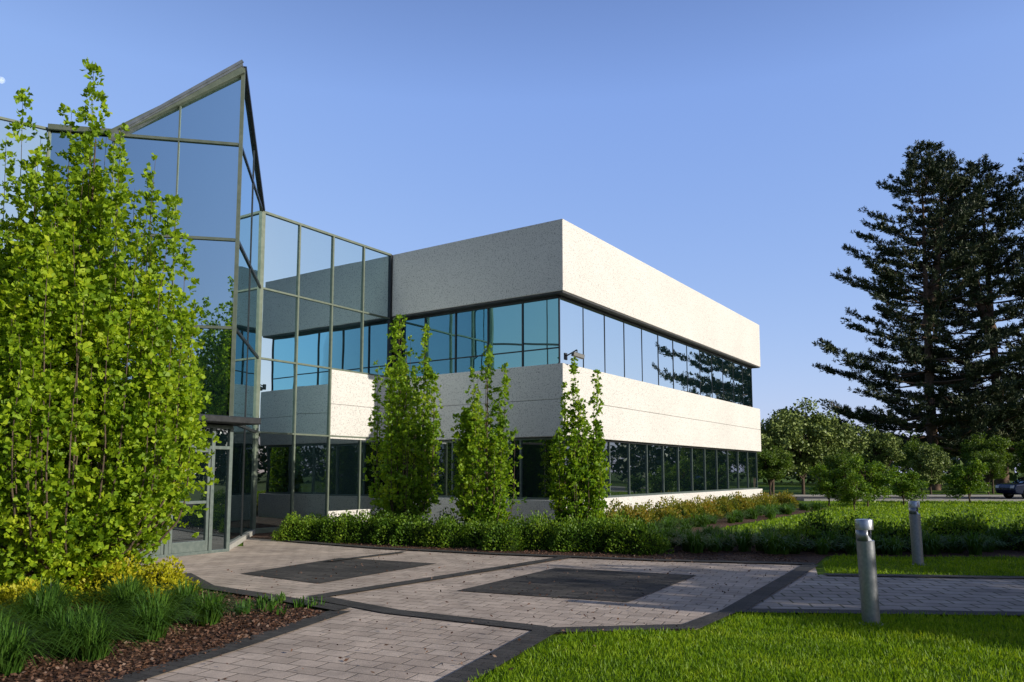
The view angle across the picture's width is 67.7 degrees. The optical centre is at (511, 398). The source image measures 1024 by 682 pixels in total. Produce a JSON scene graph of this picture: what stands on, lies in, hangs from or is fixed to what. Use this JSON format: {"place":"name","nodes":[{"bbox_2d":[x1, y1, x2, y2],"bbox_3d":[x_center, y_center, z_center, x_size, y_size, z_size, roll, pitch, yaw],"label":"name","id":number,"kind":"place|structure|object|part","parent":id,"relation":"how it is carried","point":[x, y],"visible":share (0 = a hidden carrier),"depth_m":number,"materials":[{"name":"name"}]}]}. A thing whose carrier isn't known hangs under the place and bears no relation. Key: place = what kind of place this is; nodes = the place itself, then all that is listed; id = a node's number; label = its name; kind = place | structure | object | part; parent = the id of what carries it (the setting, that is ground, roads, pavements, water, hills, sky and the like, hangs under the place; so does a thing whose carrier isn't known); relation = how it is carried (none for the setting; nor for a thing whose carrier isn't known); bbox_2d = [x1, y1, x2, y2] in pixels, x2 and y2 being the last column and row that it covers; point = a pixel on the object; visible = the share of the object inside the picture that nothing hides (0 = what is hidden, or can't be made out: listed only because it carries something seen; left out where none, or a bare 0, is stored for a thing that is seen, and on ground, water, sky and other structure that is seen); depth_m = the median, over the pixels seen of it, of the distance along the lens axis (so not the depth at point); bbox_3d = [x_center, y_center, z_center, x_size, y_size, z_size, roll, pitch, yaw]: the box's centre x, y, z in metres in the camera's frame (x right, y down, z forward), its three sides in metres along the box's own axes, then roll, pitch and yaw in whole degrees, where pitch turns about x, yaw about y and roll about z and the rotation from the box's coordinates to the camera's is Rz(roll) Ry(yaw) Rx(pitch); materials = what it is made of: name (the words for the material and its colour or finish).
{"place":"outdoors","nodes":[
{"label":"outdoors","id":0,"kind":"place"},
{"bbox_2d":[106,414,260,549],"bbox_3d":[-7.279,1.668,15.077,2.150,2.730,3.850,-4,-7,34],"label":"entrance","id":1,"kind":"object","parent":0,"point":[193,526],"depth_m":15.76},
{"bbox_2d":[0,77,389,434],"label":"curtain glass","id":2,"kind":"object","parent":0,"point":[207,184],"visible":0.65,"depth_m":18.20,"materials":[{"name":"blue glass"}]},
{"bbox_2d":[128,538,817,681],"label":"plaza pavement","id":3,"kind":"structure","parent":0,"point":[366,638],"depth_m":9.31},
{"bbox_2d":[97,424,233,560],"bbox_3d":[-6.840,1.751,14.740,0.165,2.640,3.280,-4,-7,34],"label":"entrance frame","id":4,"kind":"object","parent":3,"relation":"on","point":[176,549],"visible":0.38,"depth_m":15.63,"materials":[{"name":"grey metal"}]},
{"bbox_2d":[229,529,255,549],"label":"atrium plinth","id":5,"kind":"structure","parent":3,"relation":"on","point":[239,540],"depth_m":18.07,"materials":[{"name":"concrete"}]},
{"bbox_2d":[236,66,756,535],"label":"dark mullions","id":6,"kind":"object","parent":5,"relation":"on","point":[262,205],"visible":0.68,"depth_m":23.55,"materials":[{"name":"black metal"}]},
{"bbox_2d":[397,298,557,376],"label":"return windows","id":7,"kind":"structure","parent":6,"relation":"attached to","point":[540,324],"depth_m":23.62,"materials":[{"name":"blue glass"}]},
{"bbox_2d":[241,558,435,582],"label":"dark paving panel","id":8,"kind":"structure","parent":3,"relation":"on","point":[310,571],"depth_m":12.90,"materials":[{"name":"grey stone"}]},
{"bbox_2d":[457,568,695,601],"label":"dark paving panel","id":9,"kind":"structure","parent":3,"relation":"on","point":[585,584],"depth_m":11.17,"materials":[{"name":"grey stone"}]},
{"bbox_2d":[0,0,1023,472],"label":"sky","id":10,"kind":"structure","parent":0,"point":[732,149],"materials":[{"name":"blue"}]},
{"bbox_2d":[26,473,1023,681],"bbox_3d":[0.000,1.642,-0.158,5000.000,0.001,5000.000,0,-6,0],"label":"ground","id":11,"kind":"structure","parent":0,"point":[794,487],"depth_m":7.63,"materials":[{"name":"green plant"}]},
{"bbox_2d":[0,575,326,681],"bbox_3d":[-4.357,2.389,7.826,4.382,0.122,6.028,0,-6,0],"label":"mulch chips","id":12,"kind":"object","parent":11,"relation":"on","point":[58,668],"visible":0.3,"depth_m":7.29,"materials":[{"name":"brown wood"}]},
{"bbox_2d":[0,577,45,618],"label":"gold shrub","id":13,"kind":"object","parent":12,"relation":"on","point":[5,591],"visible":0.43,"depth_m":8.68,"materials":[{"name":"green plant"}]},
{"bbox_2d":[0,56,221,595],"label":"columnar tree","id":14,"kind":"object","parent":12,"relation":"on","point":[67,512],"visible":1,"depth_m":9.84,"materials":[{"name":"green plant"}]},
{"bbox_2d":[63,551,164,605],"bbox_3d":[-5.120,2.304,9.864,1.242,0.670,1.137,0,-6,0],"label":"gold shrub","id":15,"kind":"object","parent":12,"relation":"on","point":[98,579],"visible":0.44,"depth_m":9.61,"materials":[{"name":"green plant"}]},
{"bbox_2d":[0,573,325,677],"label":"daylily clump","id":16,"kind":"object","parent":12,"relation":"on","point":[83,634],"visible":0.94,"depth_m":7.50,"materials":[{"name":"green plant"}]},
{"bbox_2d":[136,555,201,595],"bbox_3d":[-4.729,2.397,10.347,1.067,0.562,0.958,0,-6,0],"label":"gold shrub","id":17,"kind":"object","parent":12,"relation":"on","point":[170,574],"visible":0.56,"depth_m":10.23,"materials":[{"name":"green plant"}]},
{"bbox_2d":[0,68,391,533],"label":"curtain mullions","id":18,"kind":"object","parent":11,"relation":"on","point":[236,239],"visible":0.56,"depth_m":21.09,"materials":[{"name":"grey metal"}]},
{"bbox_2d":[328,369,387,519],"bbox_3d":[-4.800,1.626,24.086,0.100,4.880,2.620,-4,-7,34],"label":"spandrel panel","id":19,"kind":"object","parent":11,"relation":"on","point":[353,403],"visible":0.49,"depth_m":23.91,"materials":[{"name":"concrete"}]},
{"bbox_2d":[1,426,756,546],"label":"ground floor windows","id":20,"kind":"structure","parent":11,"relation":"on","point":[274,481],"depth_m":22.82,"materials":[{"name":"black glass"}]},
{"bbox_2d":[389,321,562,494],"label":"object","id":21,"kind":"object","parent":11,"relation":"on","point":[392,353],"visible":0.14,"depth_m":25.85,"materials":[{"name":"black metal"}]},
{"bbox_2d":[392,291,759,367],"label":"soffit","id":22,"kind":"structure","parent":21,"relation":"on","point":[602,308],"depth_m":24.58,"materials":[{"name":"black metal"}]},
{"bbox_2d":[439,399,751,428],"bbox_3d":[0.211,1.205,33.900,15.850,2.000,19.040,-4,-7,34],"label":"panel joint","id":23,"kind":"object","parent":21,"relation":"on","point":[592,403],"visible":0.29,"depth_m":23.80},
{"bbox_2d":[560,298,751,406],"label":"strip windows","id":24,"kind":"structure","parent":21,"relation":"attached to","point":[609,355],"depth_m":27.09,"materials":[{"name":"blue glass"}]},
{"bbox_2d":[104,540,1023,681],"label":"paving border band","id":25,"kind":"object","parent":11,"relation":"on","point":[515,647],"visible":0.93,"depth_m":8.83,"materials":[{"name":"grey stone"}]},
{"bbox_2d":[78,549,793,681],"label":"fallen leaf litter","id":26,"kind":"object","parent":25,"relation":"on","point":[346,659],"visible":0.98,"depth_m":9.06,"materials":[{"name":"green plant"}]},
{"bbox_2d":[390,219,762,525],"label":"precast bands","id":27,"kind":"object","parent":11,"relation":"on","point":[555,256],"visible":0.3,"depth_m":24.34,"materials":[{"name":"concrete"}]},
{"bbox_2d":[564,349,584,359],"bbox_3d":[1.770,-1.255,21.771,0.406,0.272,0.491,5,-8,-43],"label":"security camera","id":28,"kind":"object","parent":27,"relation":"attached to","point":[577,355],"visible":1,"depth_m":21.65,"materials":[{"name":"white plastic"}]},
{"bbox_2d":[438,437,757,499],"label":"light mullions","id":29,"kind":"object","parent":27,"relation":"on","point":[542,438],"visible":0.45,"depth_m":26.41,"materials":[{"name":"metal"}]},
{"bbox_2d":[250,508,1023,563],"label":"planting bed","id":30,"kind":"object","parent":11,"relation":"on","point":[812,557],"visible":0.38,"depth_m":15.56,"materials":[{"name":"brown soil"}]},
{"bbox_2d":[363,314,445,520],"bbox_3d":[-2.694,0.663,19.665,1.911,5.951,2.005,-4,-7,38],"label":"columnar tree","id":31,"kind":"object","parent":30,"relation":"on","point":[404,439],"visible":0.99,"depth_m":19.27,"materials":[{"name":"green plant"}]},
{"bbox_2d":[270,505,673,555],"bbox_3d":[-1.021,2.974,17.928,9.858,0.894,3.193,-2,-6,24],"label":"clipped hedge","id":32,"kind":"object","parent":30,"relation":"on","point":[618,536],"visible":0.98,"depth_m":16.87,"materials":[{"name":"green plant"}]},
{"bbox_2d":[449,344,526,530],"bbox_3d":[-0.581,1.087,18.092,1.873,4.806,1.764,0,-6,0],"label":"columnar tree","id":33,"kind":"object","parent":30,"relation":"on","point":[476,499],"visible":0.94,"depth_m":17.89,"materials":[{"name":"green plant"}]},
{"bbox_2d":[310,541,807,561],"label":"mulch chips","id":34,"kind":"object","parent":30,"relation":"on","point":[526,550],"visible":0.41,"depth_m":15.35,"materials":[{"name":"brown wood"}]},
{"bbox_2d":[545,356,611,527],"bbox_3d":[1.641,1.236,18.558,1.609,4.598,1.430,-3,-6,27],"label":"columnar tree","id":35,"kind":"object","parent":30,"relation":"on","point":[577,472],"visible":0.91,"depth_m":18.43,"materials":[{"name":"green plant"}]},
{"bbox_2d":[599,489,798,525],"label":"foundation shrubs","id":36,"kind":"object","parent":30,"relation":"on","point":[720,508],"visible":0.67,"depth_m":26.32,"materials":[{"name":"green plant"}]},
{"bbox_2d":[633,500,1023,554],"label":"ornamental grass","id":37,"kind":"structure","parent":30,"relation":"on","point":[716,539],"depth_m":15.91,"materials":[{"name":"green plant"}]},
{"bbox_2d":[778,506,1023,551],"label":"shrubs","id":38,"kind":"object","parent":30,"relation":"on","point":[949,526],"visible":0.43,"depth_m":16.54,"materials":[{"name":"green plant"}]},
{"bbox_2d":[757,445,794,494],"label":"deciduous tree","id":39,"kind":"object","parent":11,"relation":"on","point":[771,466],"visible":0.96,"depth_m":49.26,"materials":[{"name":"green plant"}]},
{"bbox_2d":[757,409,808,494],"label":"deciduous tree","id":40,"kind":"object","parent":11,"relation":"on","point":[771,433],"visible":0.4,"depth_m":52.98,"materials":[{"name":"green plant"}]},
{"bbox_2d":[764,397,844,494],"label":"deciduous tree","id":41,"kind":"object","parent":11,"relation":"on","point":[817,427],"visible":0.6,"depth_m":54.92,"materials":[{"name":"green plant"}]},
{"bbox_2d":[806,462,846,506],"bbox_3d":[15.466,4.195,37.084,2.236,2.352,2.034,0,-6,0],"label":"round shrub","id":42,"kind":"object","parent":11,"relation":"on","point":[826,486],"visible":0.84,"depth_m":37.07,"materials":[{"name":"green plant"}]},
{"bbox_2d":[822,448,859,479],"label":"deciduous tree","id":43,"kind":"object","parent":11,"relation":"on","point":[836,461],"visible":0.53,"depth_m":45.78,"materials":[{"name":"green plant"}]},
{"bbox_2d":[813,410,872,475],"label":"deciduous tree","id":44,"kind":"object","parent":11,"relation":"on","point":[847,445],"visible":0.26,"depth_m":56.07,"materials":[{"name":"green plant"}]},
{"bbox_2d":[833,469,875,509],"bbox_3d":[15.014,4.032,33.379,1.653,1.911,1.816,3,-6,-24],"label":"round shrub","id":45,"kind":"object","parent":11,"relation":"on","point":[851,491],"visible":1,"depth_m":33.16,"materials":[{"name":"green plant"}]},
{"bbox_2d":[855,519,882,625],"bbox_3d":[3.912,1.896,8.407,0.250,1.138,0.250,-2,-5,0],"label":"bollard light","id":46,"kind":"object","parent":11,"relation":"on","point":[868,581],"visible":0.81,"depth_m":8.34,"materials":[{"name":"metal"}]},
{"bbox_2d":[843,453,900,506],"bbox_3d":[17.127,3.930,36.338,2.416,2.793,2.655,-4,-7,33],"label":"round shrub","id":47,"kind":"object","parent":11,"relation":"on","point":[874,479],"visible":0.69,"depth_m":36.15,"materials":[{"name":"green plant"}]},
{"bbox_2d":[851,424,906,477],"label":"deciduous tree","id":48,"kind":"object","parent":11,"relation":"on","point":[883,449],"visible":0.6,"depth_m":58.93,"materials":[{"name":"green plant"}]},
{"bbox_2d":[751,575,1023,610],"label":"footpath","id":49,"kind":"structure","parent":11,"relation":"on","point":[918,593],"depth_m":10.28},
{"bbox_2d":[758,414,1023,485],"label":"distant treeline","id":50,"kind":"object","parent":11,"relation":"on","point":[963,462],"visible":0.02,"depth_m":98.21,"materials":[{"name":"green plant"}]},
{"bbox_2d":[883,465,928,504],"bbox_3d":[19.524,4.331,37.823,2.096,2.205,1.907,2,-6,-23],"label":"round shrub","id":51,"kind":"object","parent":11,"relation":"on","point":[908,482],"visible":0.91,"depth_m":37.74,"materials":[{"name":"green plant"}]},
{"bbox_2d":[908,501,925,565],"bbox_3d":[7.288,2.413,13.782,0.250,1.138,0.250,-1,-5,0],"label":"bollard light","id":52,"kind":"object","parent":11,"relation":"on","point":[916,535],"visible":0.89,"depth_m":13.72,"materials":[{"name":"metal"}]},
{"bbox_2d":[811,139,1023,489],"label":"pine tree","id":53,"kind":"object","parent":11,"relation":"on","point":[933,169],"visible":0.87,"depth_m":71.51,"materials":[{"name":"green plant"}]},
{"bbox_2d":[892,438,943,492],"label":"deciduous tree","id":54,"kind":"object","parent":11,"relation":"on","point":[910,448],"visible":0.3,"depth_m":61.64,"materials":[{"name":"green plant"}]},
{"bbox_2d":[906,442,953,494],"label":"deciduous tree","id":55,"kind":"object","parent":11,"relation":"on","point":[933,460],"visible":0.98,"depth_m":55.21,"materials":[{"name":"green plant"}]},
{"bbox_2d":[868,153,1023,484],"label":"pine tree","id":56,"kind":"object","parent":11,"relation":"on","point":[995,238],"visible":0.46,"depth_m":72.11,"materials":[{"name":"green plant"}]},
{"bbox_2d":[940,457,992,501],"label":"round shrub","id":57,"kind":"object","parent":11,"relation":"on","point":[963,481],"visible":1,"depth_m":40.52,"materials":[{"name":"green plant"}]},
{"bbox_2d":[944,153,1023,443],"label":"pine tree","id":58,"kind":"object","parent":11,"relation":"on","point":[1019,258],"visible":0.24,"depth_m":72.92,"materials":[{"name":"green plant"}]},
{"bbox_2d":[965,448,1006,494],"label":"deciduous tree","id":59,"kind":"object","parent":11,"relation":"on","point":[995,461],"visible":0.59,"depth_m":55.83,"materials":[{"name":"green plant"}]},
{"bbox_2d":[958,432,1014,493],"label":"deciduous tree","id":60,"kind":"object","parent":11,"relation":"on","point":[1000,446],"visible":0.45,"depth_m":59.80,"materials":[{"name":"green plant"}]},
{"bbox_2d":[1011,440,1023,472],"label":"deciduous tree","id":61,"kind":"object","parent":11,"relation":"on","point":[1019,454],"visible":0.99,"depth_m":61.52,"materials":[{"name":"green plant"}]},
{"bbox_2d":[462,609,1023,681],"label":"lawn grass","id":62,"kind":"structure","parent":0,"point":[976,637],"depth_m":6.95,"materials":[{"name":"green plant"}]},
{"bbox_2d":[723,500,1023,534],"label":"lawn grass","id":63,"kind":"structure","parent":0,"point":[985,504],"depth_m":31.63,"materials":[{"name":"green plant"}]},
{"bbox_2d":[768,496,1023,500],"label":"asphalt road","id":64,"kind":"structure","parent":0,"point":[801,498],"depth_m":48.46,"materials":[{"name":"grey asphalt"}]},
{"bbox_2d":[768,495,1023,500],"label":"road kerb","id":65,"kind":"structure","parent":64,"relation":"on","point":[930,499],"depth_m":44.36,"materials":[{"name":"concrete"}]},
{"bbox_2d":[995,476,1023,497],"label":"parked car","id":66,"kind":"object","parent":64,"relation":"on","point":[1010,490],"visible":1,"depth_m":47.91,"materials":[{"name":"paint"}]},
{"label":"windows","id":67,"kind":"part","parent":66,"relation":"part of","materials":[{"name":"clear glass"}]},
{"bbox_2d":[822,553,1023,575],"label":"lawn grass","id":68,"kind":"structure","parent":0,"point":[977,564],"depth_m":13.36,"materials":[{"name":"green plant"}]},
{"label":"end wall","id":69,"kind":"object","parent":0,"visible":0},
{"bbox_2d":[108,60,243,141],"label":"roof","id":70,"kind":"structure","parent":69,"relation":"on","point":[197,87],"depth_m":16.81,"materials":[{"name":"metal"}]},
{"bbox_2d":[48,67,244,135],"bbox_3d":[-7.960,-6.587,16.784,3.943,1.884,0.140,1,-6,-11],"label":"gable frame","id":71,"kind":"object","parent":70,"relation":"on","point":[231,76],"visible":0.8,"depth_m":16.85,"materials":[{"name":"grey metal"}]}
]}

